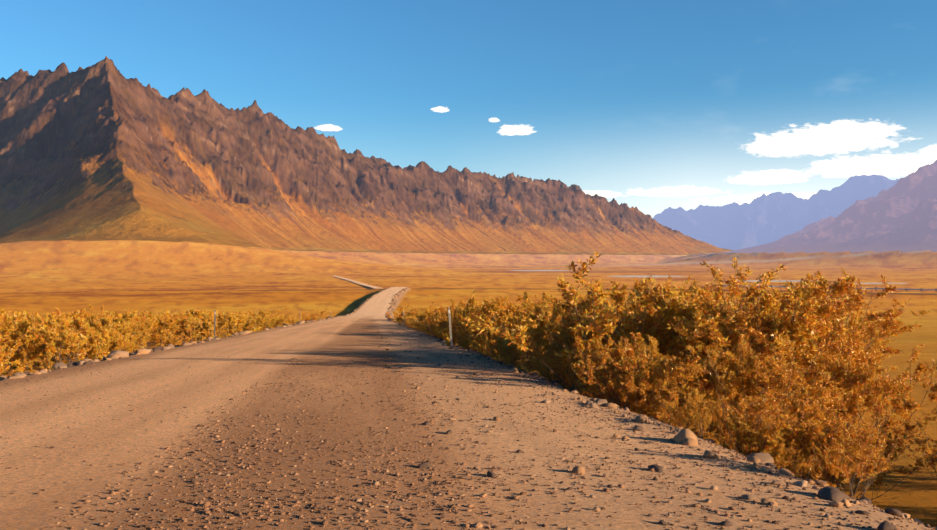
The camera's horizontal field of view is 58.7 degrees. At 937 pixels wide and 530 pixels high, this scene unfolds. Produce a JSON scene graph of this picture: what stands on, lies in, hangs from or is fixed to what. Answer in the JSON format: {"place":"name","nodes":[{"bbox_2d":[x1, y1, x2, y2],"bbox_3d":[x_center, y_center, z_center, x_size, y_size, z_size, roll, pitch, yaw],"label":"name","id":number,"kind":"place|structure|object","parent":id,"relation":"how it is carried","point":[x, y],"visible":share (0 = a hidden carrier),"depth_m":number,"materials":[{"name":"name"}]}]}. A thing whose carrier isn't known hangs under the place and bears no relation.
{"place":"outdoors","nodes":[
{"label":"outdoors","id":0,"kind":"place"},
{"bbox_2d":[0,275,931,529],"bbox_3d":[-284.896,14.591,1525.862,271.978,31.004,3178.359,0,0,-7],"label":"gravel road","id":1,"kind":"structure","parent":0,"point":[26,506],"depth_m":8.01,"materials":[{"name":"gravel"}]},
{"bbox_2d":[411,302,466,344],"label":"willow bush","id":2,"kind":"object","parent":1,"relation":"on","point":[443,319],"visible":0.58,"depth_m":48.84,"materials":[{"name":"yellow plant"}]},
{"bbox_2d":[0,353,934,529],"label":"road pebbles","id":3,"kind":"object","parent":1,"relation":"on","point":[206,504],"visible":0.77,"depth_m":6.95,"materials":[{"name":"stone"}]},
{"bbox_2d":[448,309,500,347],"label":"willow bush","id":4,"kind":"object","parent":1,"relation":"on","point":[470,316],"visible":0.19,"depth_m":42.30,"materials":[{"name":"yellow plant"}]},
{"bbox_2d":[466,331,491,351],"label":"willow bush","id":5,"kind":"object","parent":1,"relation":"on","point":[485,337],"visible":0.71,"depth_m":33.66,"materials":[{"name":"brown plant"}]},
{"bbox_2d":[473,336,497,355],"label":"willow bush","id":6,"kind":"object","parent":1,"relation":"on","point":[481,342],"visible":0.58,"depth_m":33.44,"materials":[{"name":"brown plant"}]},
{"bbox_2d":[476,337,512,361],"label":"willow bush","id":7,"kind":"object","parent":1,"relation":"on","point":[487,344],"visible":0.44,"depth_m":28.56,"materials":[{"name":"brown plant"}]},
{"bbox_2d":[497,342,521,366],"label":"willow bush","id":8,"kind":"object","parent":1,"relation":"on","point":[513,357],"visible":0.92,"depth_m":23.70,"materials":[{"name":"brown plant"}]},
{"bbox_2d":[517,345,578,386],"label":"willow bush","id":9,"kind":"object","parent":1,"relation":"on","point":[545,374],"visible":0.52,"depth_m":21.65,"materials":[{"name":"brown plant"}]},
{"bbox_2d":[545,358,583,390],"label":"willow bush","id":10,"kind":"object","parent":1,"relation":"on","point":[564,375],"visible":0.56,"depth_m":20.69,"materials":[{"name":"brown plant"}]},
{"bbox_2d":[563,343,705,414],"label":"willow bush","id":11,"kind":"object","parent":1,"relation":"on","point":[628,380],"visible":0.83,"depth_m":14.88,"materials":[{"name":"brown plant"}]},
{"bbox_2d":[618,394,662,420],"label":"willow bush","id":12,"kind":"object","parent":1,"relation":"on","point":[645,412],"visible":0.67,"depth_m":14.85,"materials":[{"name":"brown plant"}]},
{"bbox_2d":[616,348,674,414],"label":"willow bush","id":13,"kind":"object","parent":1,"relation":"on","point":[650,370],"visible":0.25,"depth_m":15.46,"materials":[{"name":"brown plant"}]},
{"bbox_2d":[651,385,689,426],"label":"willow bush","id":14,"kind":"object","parent":1,"relation":"on","point":[668,404],"visible":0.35,"depth_m":13.38,"materials":[{"name":"brown plant"}]},
{"bbox_2d":[655,379,728,438],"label":"willow bush","id":15,"kind":"object","parent":1,"relation":"on","point":[697,396],"visible":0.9,"depth_m":12.52,"materials":[{"name":"brown plant"}]},
{"bbox_2d":[669,401,715,431],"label":"willow bush","id":16,"kind":"object","parent":1,"relation":"on","point":[680,424],"visible":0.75,"depth_m":12.59,"materials":[{"name":"brown plant"}]},
{"bbox_2d":[635,341,763,429],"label":"willow bush","id":17,"kind":"object","parent":1,"relation":"on","point":[697,349],"visible":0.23,"depth_m":15.30,"materials":[{"name":"brown plant"}]},
{"bbox_2d":[672,401,775,451],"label":"willow bush","id":18,"kind":"object","parent":1,"relation":"on","point":[721,413],"visible":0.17,"depth_m":12.78,"materials":[{"name":"brown plant"}]},
{"bbox_2d":[705,411,786,460],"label":"willow bush","id":19,"kind":"object","parent":1,"relation":"on","point":[753,440],"visible":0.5,"depth_m":9.92,"materials":[{"name":"brown plant"}]},
{"bbox_2d":[711,388,846,462],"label":"willow bush","id":20,"kind":"object","parent":1,"relation":"on","point":[760,409],"visible":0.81,"depth_m":9.89,"materials":[{"name":"brown plant"}]},
{"bbox_2d":[739,421,819,477],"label":"willow bush","id":21,"kind":"object","parent":1,"relation":"on","point":[786,442],"visible":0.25,"depth_m":9.86,"materials":[{"name":"brown plant"}]},
{"bbox_2d":[763,439,834,479],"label":"willow bush","id":22,"kind":"object","parent":1,"relation":"on","point":[787,455],"visible":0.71,"depth_m":9.28,"materials":[{"name":"brown plant"}]},
{"bbox_2d":[775,384,917,484],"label":"willow bush","id":23,"kind":"object","parent":1,"relation":"on","point":[792,398],"visible":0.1,"depth_m":10.81,"materials":[{"name":"brown plant"}]},
{"bbox_2d":[803,419,926,499],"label":"willow bush","id":24,"kind":"object","parent":1,"relation":"on","point":[839,465],"visible":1,"depth_m":7.09,"materials":[{"name":"brown plant"}]},
{"bbox_2d":[0,240,936,526],"bbox_3d":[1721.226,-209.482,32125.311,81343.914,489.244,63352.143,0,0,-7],"label":"terrain","id":25,"kind":"structure","parent":0,"point":[116,276],"depth_m":1488.22,"materials":[{"name":"sand"}]},
{"bbox_2d":[0,326,19,372],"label":"willow bush","id":26,"kind":"object","parent":25,"relation":"on","point":[6,333],"visible":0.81,"depth_m":31.00,"materials":[{"name":"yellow plant"}]},
{"bbox_2d":[0,336,26,375],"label":"willow bush","id":27,"kind":"object","parent":25,"relation":"on","point":[19,368],"visible":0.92,"depth_m":30.41,"materials":[{"name":"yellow plant"}]},
{"bbox_2d":[0,316,35,376],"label":"willow bush","id":28,"kind":"object","parent":25,"relation":"on","point":[15,339],"visible":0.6,"depth_m":37.83,"materials":[{"name":"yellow plant"}]},
{"bbox_2d":[0,328,37,373],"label":"willow bush","id":29,"kind":"object","parent":25,"relation":"on","point":[26,349],"visible":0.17,"depth_m":40.79,"materials":[{"name":"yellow plant"}]},
{"bbox_2d":[21,344,55,371],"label":"willow bush","id":30,"kind":"object","parent":25,"relation":"on","point":[32,355],"visible":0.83,"depth_m":37.46,"materials":[{"name":"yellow plant"}]},
{"bbox_2d":[0,307,78,369],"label":"willow bush","id":31,"kind":"object","parent":25,"relation":"on","point":[27,317],"visible":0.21,"depth_m":42.45,"materials":[{"name":"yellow plant"}]},
{"bbox_2d":[22,312,76,369],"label":"willow bush","id":32,"kind":"object","parent":25,"relation":"on","point":[40,331],"visible":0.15,"depth_m":42.03,"materials":[{"name":"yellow plant"}]},
{"bbox_2d":[13,308,91,369],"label":"willow bush","id":33,"kind":"object","parent":25,"relation":"on","point":[56,336],"visible":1,"depth_m":37.18,"materials":[{"name":"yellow plant"}]},
{"bbox_2d":[47,314,119,361],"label":"willow bush","id":34,"kind":"object","parent":25,"relation":"on","point":[103,337],"visible":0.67,"depth_m":40.91,"materials":[{"name":"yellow plant"}]},
{"bbox_2d":[65,314,128,357],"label":"willow bush","id":35,"kind":"object","parent":25,"relation":"on","point":[106,319],"visible":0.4,"depth_m":45.41,"materials":[{"name":"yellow plant"}]},
{"bbox_2d":[58,303,155,359],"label":"willow bush","id":36,"kind":"object","parent":25,"relation":"on","point":[125,317],"visible":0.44,"depth_m":47.27,"materials":[{"name":"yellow plant"}]},
{"bbox_2d":[98,330,139,357],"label":"willow bush","id":37,"kind":"object","parent":25,"relation":"on","point":[130,341],"visible":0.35,"depth_m":47.28,"materials":[{"name":"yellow plant"}]},
{"bbox_2d":[103,338,141,353],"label":"willow bush","id":38,"kind":"object","parent":25,"relation":"on","point":[121,343],"visible":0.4,"depth_m":45.77,"materials":[{"name":"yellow plant"}]},
{"bbox_2d":[110,322,152,351],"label":"willow bush","id":39,"kind":"object","parent":25,"relation":"on","point":[139,333],"visible":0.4,"depth_m":49.70,"materials":[{"name":"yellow plant"}]},
{"bbox_2d":[114,317,155,351],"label":"willow bush","id":40,"kind":"object","parent":25,"relation":"on","point":[136,323],"visible":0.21,"depth_m":53.23,"materials":[{"name":"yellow plant"}]},
{"bbox_2d":[128,316,179,348],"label":"willow bush","id":41,"kind":"object","parent":25,"relation":"on","point":[166,335],"visible":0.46,"depth_m":55.66,"materials":[{"name":"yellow plant"}]},
{"bbox_2d":[117,311,191,345],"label":"willow bush","id":42,"kind":"object","parent":25,"relation":"on","point":[179,321],"visible":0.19,"depth_m":71.92,"materials":[{"name":"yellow plant"}]},
{"bbox_2d":[157,313,202,342],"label":"willow bush","id":43,"kind":"object","parent":25,"relation":"on","point":[173,327],"visible":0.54,"depth_m":62.27,"materials":[{"name":"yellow plant"}]},
{"bbox_2d":[173,310,222,345],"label":"willow bush","id":44,"kind":"object","parent":25,"relation":"on","point":[202,319],"visible":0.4,"depth_m":70.96,"materials":[{"name":"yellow plant"}]},
{"bbox_2d":[186,314,219,341],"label":"willow bush","id":45,"kind":"object","parent":25,"relation":"on","point":[206,324],"visible":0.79,"depth_m":69.11,"materials":[{"name":"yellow plant"}]},
{"bbox_2d":[223,318,241,336],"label":"willow bush","id":46,"kind":"object","parent":25,"relation":"on","point":[231,328],"visible":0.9,"depth_m":83.22,"materials":[{"name":"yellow plant"}]},
{"bbox_2d":[206,310,270,334],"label":"willow bush","id":47,"kind":"object","parent":25,"relation":"on","point":[235,318],"visible":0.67,"depth_m":89.04,"materials":[{"name":"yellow plant"}]},
{"bbox_2d":[239,309,262,331],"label":"willow bush","id":48,"kind":"object","parent":25,"relation":"on","point":[249,317],"visible":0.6,"depth_m":91.28,"materials":[{"name":"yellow plant"}]},
{"bbox_2d":[244,314,278,330],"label":"willow bush","id":49,"kind":"object","parent":25,"relation":"on","point":[267,319],"visible":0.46,"depth_m":96.67,"materials":[{"name":"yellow plant"}]},
{"bbox_2d":[0,56,736,264],"bbox_3d":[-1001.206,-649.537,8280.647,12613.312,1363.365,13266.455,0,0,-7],"label":"mountain wall","id":50,"kind":"structure","parent":25,"relation":"on","point":[104,149],"depth_m":5496.73,"materials":[{"name":"stone"}]},
{"bbox_2d":[403,298,480,340],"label":"willow bush","id":51,"kind":"object","parent":25,"relation":"on","point":[419,310],"visible":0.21,"depth_m":60.85,"materials":[{"name":"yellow plant"}]},
{"bbox_2d":[0,288,936,529],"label":"stones","id":52,"kind":"object","parent":25,"relation":"on","point":[835,495],"visible":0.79,"depth_m":8.92,"materials":[{"name":"stone"}]},
{"bbox_2d":[454,312,499,356],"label":"willow bush","id":53,"kind":"object","parent":25,"relation":"on","point":[459,324],"visible":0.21,"depth_m":40.40,"materials":[{"name":"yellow plant"}]},
{"bbox_2d":[457,290,516,355],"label":"willow bush","id":54,"kind":"object","parent":25,"relation":"on","point":[487,308],"visible":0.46,"depth_m":43.28,"materials":[{"name":"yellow plant"}]},
{"bbox_2d":[465,295,534,343],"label":"willow bush","id":55,"kind":"object","parent":25,"relation":"on","point":[498,302],"visible":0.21,"depth_m":43.47,"materials":[{"name":"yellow plant"}]},
{"bbox_2d":[439,302,563,372],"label":"willow bush","id":56,"kind":"object","parent":25,"relation":"on","point":[523,321],"visible":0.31,"depth_m":30.22,"materials":[{"name":"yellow plant"}]},
{"bbox_2d":[489,328,571,383],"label":"willow bush","id":57,"kind":"object","parent":25,"relation":"on","point":[535,337],"visible":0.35,"depth_m":24.50,"materials":[{"name":"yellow plant"}]},
{"bbox_2d":[494,295,577,345],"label":"willow bush","id":58,"kind":"object","parent":25,"relation":"on","point":[555,311],"visible":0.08,"depth_m":34.78,"materials":[{"name":"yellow plant"}]},
{"bbox_2d":[509,305,573,385],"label":"willow bush","id":59,"kind":"object","parent":25,"relation":"on","point":[546,334],"visible":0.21,"depth_m":26.26,"materials":[{"name":"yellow plant"}]},
{"bbox_2d":[523,292,569,320],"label":"willow bush","id":60,"kind":"object","parent":25,"relation":"on","point":[526,297],"visible":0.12,"depth_m":37.08,"materials":[{"name":"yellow plant"}]},
{"bbox_2d":[538,284,628,319],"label":"willow bush","id":61,"kind":"object","parent":25,"relation":"on","point":[624,287],"visible":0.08,"depth_m":32.02,"materials":[{"name":"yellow plant"}]},
{"bbox_2d":[535,276,645,388],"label":"willow bush","id":62,"kind":"object","parent":25,"relation":"on","point":[541,322],"visible":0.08,"depth_m":23.34,"materials":[{"name":"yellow plant"}]},
{"bbox_2d":[564,351,620,399],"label":"willow bush","id":63,"kind":"object","parent":25,"relation":"on","point":[579,368],"visible":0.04,"depth_m":20.50,"materials":[{"name":"brown plant"}]},
{"bbox_2d":[535,288,650,377],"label":"willow bush","id":64,"kind":"object","parent":25,"relation":"on","point":[557,320],"visible":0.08,"depth_m":26.56,"materials":[{"name":"brown plant"}]},
{"bbox_2d":[553,308,668,385],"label":"willow bush","id":65,"kind":"object","parent":25,"relation":"on","point":[567,343],"visible":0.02,"depth_m":23.26,"materials":[{"name":"brown plant"}]},
{"bbox_2d":[462,251,769,409],"bbox_3d":[4.224,1.654,19.396,5.608,3.939,7.324,0,0,38],"label":"willow bush","id":66,"kind":"object","parent":25,"relation":"on","point":[597,324],"visible":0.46,"depth_m":18.86,"materials":[{"name":"brown plant"}]},
{"bbox_2d":[552,292,694,367],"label":"willow bush","id":67,"kind":"object","parent":25,"relation":"on","point":[570,321],"visible":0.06,"depth_m":21.86,"materials":[{"name":"brown plant"}]},
{"bbox_2d":[574,335,672,407],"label":"willow bush","id":68,"kind":"object","parent":25,"relation":"on","point":[613,353],"visible":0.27,"depth_m":16.74,"materials":[{"name":"brown plant"}]},
{"bbox_2d":[579,334,672,412],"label":"willow bush","id":69,"kind":"object","parent":25,"relation":"on","point":[644,372],"visible":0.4,"depth_m":15.46,"materials":[{"name":"brown plant"}]},
{"bbox_2d":[570,323,713,424],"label":"willow bush","id":70,"kind":"object","parent":25,"relation":"on","point":[630,349],"visible":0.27,"depth_m":16.14,"materials":[{"name":"brown plant"}]},
{"bbox_2d":[615,274,751,316],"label":"willow bush","id":71,"kind":"object","parent":25,"relation":"on","point":[688,279],"visible":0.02,"depth_m":24.02,"materials":[{"name":"brown plant"}]},
{"bbox_2d":[575,257,813,351],"bbox_3d":[5.776,1.737,22.901,6.647,3.957,4.768,0,0,-30],"label":"willow bush","id":72,"kind":"object","parent":25,"relation":"on","point":[662,300],"visible":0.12,"depth_m":21.69,"materials":[{"name":"brown plant"}]},
{"bbox_2d":[592,329,797,432],"bbox_3d":[4.367,2.339,16.297,3.689,1.973,2.401,1,1,15],"label":"willow bush","id":73,"kind":"object","parent":25,"relation":"on","point":[638,339],"visible":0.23,"depth_m":16.12,"materials":[{"name":"brown plant"}]},
{"bbox_2d":[588,279,816,330],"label":"willow bush","id":74,"kind":"object","parent":25,"relation":"on","point":[706,285],"visible":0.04,"depth_m":22.93,"materials":[{"name":"brown plant"}]},
{"bbox_2d":[644,282,785,362],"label":"willow bush","id":75,"kind":"object","parent":25,"relation":"on","point":[755,294],"visible":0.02,"depth_m":19.92,"materials":[{"name":"brown plant"}]},
{"bbox_2d":[613,264,822,383],"bbox_3d":[6.539,1.710,18.776,4.670,3.489,5.924,0,0,-25],"label":"willow bush","id":76,"kind":"object","parent":25,"relation":"on","point":[766,303],"visible":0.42,"depth_m":17.38,"materials":[{"name":"brown plant"}]},
{"bbox_2d":[603,275,842,365],"bbox_3d":[6.453,1.889,19.078,6.425,3.182,4.089,-4,4,-25],"label":"willow bush","id":77,"kind":"object","parent":25,"relation":"on","point":[770,315],"visible":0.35,"depth_m":18.50,"materials":[{"name":"brown plant"}]},
{"bbox_2d":[713,394,778,437],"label":"willow bush","id":78,"kind":"object","parent":25,"relation":"on","point":[756,421],"visible":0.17,"depth_m":13.95,"materials":[{"name":"brown plant"}]},
{"bbox_2d":[639,261,860,369],"bbox_3d":[5.808,1.679,19.662,3.964,3.618,5.638,0,0,-15],"label":"willow bush","id":79,"kind":"object","parent":25,"relation":"on","point":[717,296],"visible":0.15,"depth_m":19.09,"materials":[{"name":"brown plant"}]},
{"bbox_2d":[679,343,831,445],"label":"willow bush","id":80,"kind":"object","parent":25,"relation":"on","point":[779,375],"visible":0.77,"depth_m":13.91,"materials":[{"name":"brown plant"}]},
{"bbox_2d":[683,332,840,426],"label":"willow bush","id":81,"kind":"object","parent":25,"relation":"on","point":[732,362],"visible":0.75,"depth_m":15.03,"materials":[{"name":"brown plant"}]},
{"bbox_2d":[668,327,855,424],"bbox_3d":[5.402,2.205,15.834,3.288,2.109,1.772,0,0,-17],"label":"willow bush","id":82,"kind":"object","parent":25,"relation":"on","point":[764,349],"visible":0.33,"depth_m":15.61,"materials":[{"name":"brown plant"}]},
{"bbox_2d":[706,303,828,360],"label":"willow bush","id":83,"kind":"object","parent":25,"relation":"on","point":[772,331],"visible":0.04,"depth_m":18.20,"materials":[{"name":"brown plant"}]},
{"bbox_2d":[633,274,920,379],"bbox_3d":[6.373,1.840,18.357,6.295,3.070,4.243,-3,-4,29],"label":"willow bush","id":84,"kind":"object","parent":25,"relation":"on","point":[721,339],"visible":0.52,"depth_m":17.56,"materials":[{"name":"brown plant"}]},
{"bbox_2d":[709,420,890,490],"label":"willow bush","id":85,"kind":"object","parent":25,"relation":"on","point":[884,474],"visible":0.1,"depth_m":9.71,"materials":[{"name":"brown plant"}]},
{"bbox_2d":[746,271,863,321],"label":"willow bush","id":86,"kind":"object","parent":25,"relation":"on","point":[814,280],"visible":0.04,"depth_m":28.16,"materials":[{"name":"brown plant"}]},
{"bbox_2d":[756,268,873,332],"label":"willow bush","id":87,"kind":"object","parent":25,"relation":"on","point":[809,282],"visible":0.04,"depth_m":24.98,"materials":[{"name":"brown plant"}]},
{"bbox_2d":[764,315,881,416],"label":"willow bush","id":88,"kind":"object","parent":25,"relation":"on","point":[853,345],"visible":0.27,"depth_m":16.41,"materials":[{"name":"brown plant"}]},
{"bbox_2d":[765,399,880,444],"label":"willow bush","id":89,"kind":"object","parent":25,"relation":"on","point":[808,412],"visible":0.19,"depth_m":13.12,"materials":[{"name":"brown plant"}]},
{"bbox_2d":[713,284,936,291],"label":"pipeline on supports","id":90,"kind":"object","parent":25,"relation":"on","point":[875,288],"visible":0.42,"depth_m":1067.83,"materials":[{"name":"white"}]},
{"bbox_2d":[742,341,917,435],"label":"willow bush","id":91,"kind":"object","parent":25,"relation":"on","point":[905,398],"visible":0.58,"depth_m":14.62,"materials":[{"name":"brown plant"}]},
{"bbox_2d":[760,313,904,365],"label":"willow bush","id":92,"kind":"object","parent":25,"relation":"on","point":[825,336],"visible":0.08,"depth_m":18.26,"materials":[{"name":"brown plant"}]},
{"bbox_2d":[799,341,868,408],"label":"willow bush","id":93,"kind":"object","parent":25,"relation":"on","point":[858,361],"visible":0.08,"depth_m":16.97,"materials":[{"name":"brown plant"}]},
{"bbox_2d":[737,394,936,499],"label":"willow bush","id":94,"kind":"object","parent":25,"relation":"on","point":[814,432],"visible":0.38,"depth_m":9.62,"materials":[{"name":"brown plant"}]},
{"bbox_2d":[787,355,887,418],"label":"willow bush","id":95,"kind":"object","parent":25,"relation":"on","point":[853,362],"visible":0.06,"depth_m":16.05,"materials":[{"name":"brown plant"}]},
{"bbox_2d":[770,274,910,387],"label":"willow bush","id":96,"kind":"object","parent":25,"relation":"on","point":[858,302],"visible":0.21,"depth_m":19.52,"materials":[{"name":"brown plant"}]},
{"bbox_2d":[813,348,884,427],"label":"willow bush","id":97,"kind":"object","parent":25,"relation":"on","point":[845,362],"visible":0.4,"depth_m":14.87,"materials":[{"name":"brown plant"}]},
{"bbox_2d":[773,411,935,497],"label":"willow bush","id":98,"kind":"object","parent":25,"relation":"on","point":[852,434],"visible":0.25,"depth_m":9.75,"materials":[{"name":"brown plant"}]},
{"bbox_2d":[833,321,888,366],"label":"willow bush","id":99,"kind":"object","parent":25,"relation":"on","point":[867,324],"visible":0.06,"depth_m":25.44,"materials":[{"name":"brown plant"}]},
{"bbox_2d":[827,319,898,404],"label":"willow bush","id":100,"kind":"object","parent":25,"relation":"on","point":[878,370],"visible":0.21,"depth_m":18.54,"materials":[{"name":"brown plant"}]},
{"bbox_2d":[790,344,936,430],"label":"willow bush","id":101,"kind":"object","parent":25,"relation":"on","point":[886,386],"visible":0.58,"depth_m":14.77,"materials":[{"name":"brown plant"}]},
{"bbox_2d":[836,320,893,348],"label":"willow bush","id":102,"kind":"object","parent":25,"relation":"on","point":[875,344],"visible":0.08,"depth_m":24.10,"materials":[{"name":"brown plant"}]},
{"bbox_2d":[887,415,936,479],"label":"willow bush","id":103,"kind":"object","parent":25,"relation":"on","point":[907,434],"visible":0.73,"depth_m":10.66,"materials":[{"name":"brown plant"}]},
{"bbox_2d":[892,414,936,448],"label":"willow bush","id":104,"kind":"object","parent":25,"relation":"on","point":[910,433],"visible":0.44,"depth_m":11.02,"materials":[{"name":"brown plant"}]},
{"bbox_2d":[913,406,936,442],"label":"willow bush","id":105,"kind":"object","parent":25,"relation":"on","point":[927,419],"visible":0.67,"depth_m":11.23,"materials":[{"name":"brown plant"}]},
{"bbox_2d":[0,0,936,217],"label":"sky","id":106,"kind":"structure","parent":0,"point":[653,106],"materials":[{"name":"blue"}]},
{"bbox_2d":[652,175,898,249],"bbox_3d":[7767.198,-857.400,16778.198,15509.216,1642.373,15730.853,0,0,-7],"label":"mountain range","id":107,"kind":"structure","parent":0,"point":[769,218],"depth_m":14926.71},
{"bbox_2d":[696,160,936,261],"bbox_3d":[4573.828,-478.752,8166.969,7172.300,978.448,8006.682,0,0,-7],"label":"mountain","id":108,"kind":"structure","parent":0,"point":[901,214],"depth_m":6366.45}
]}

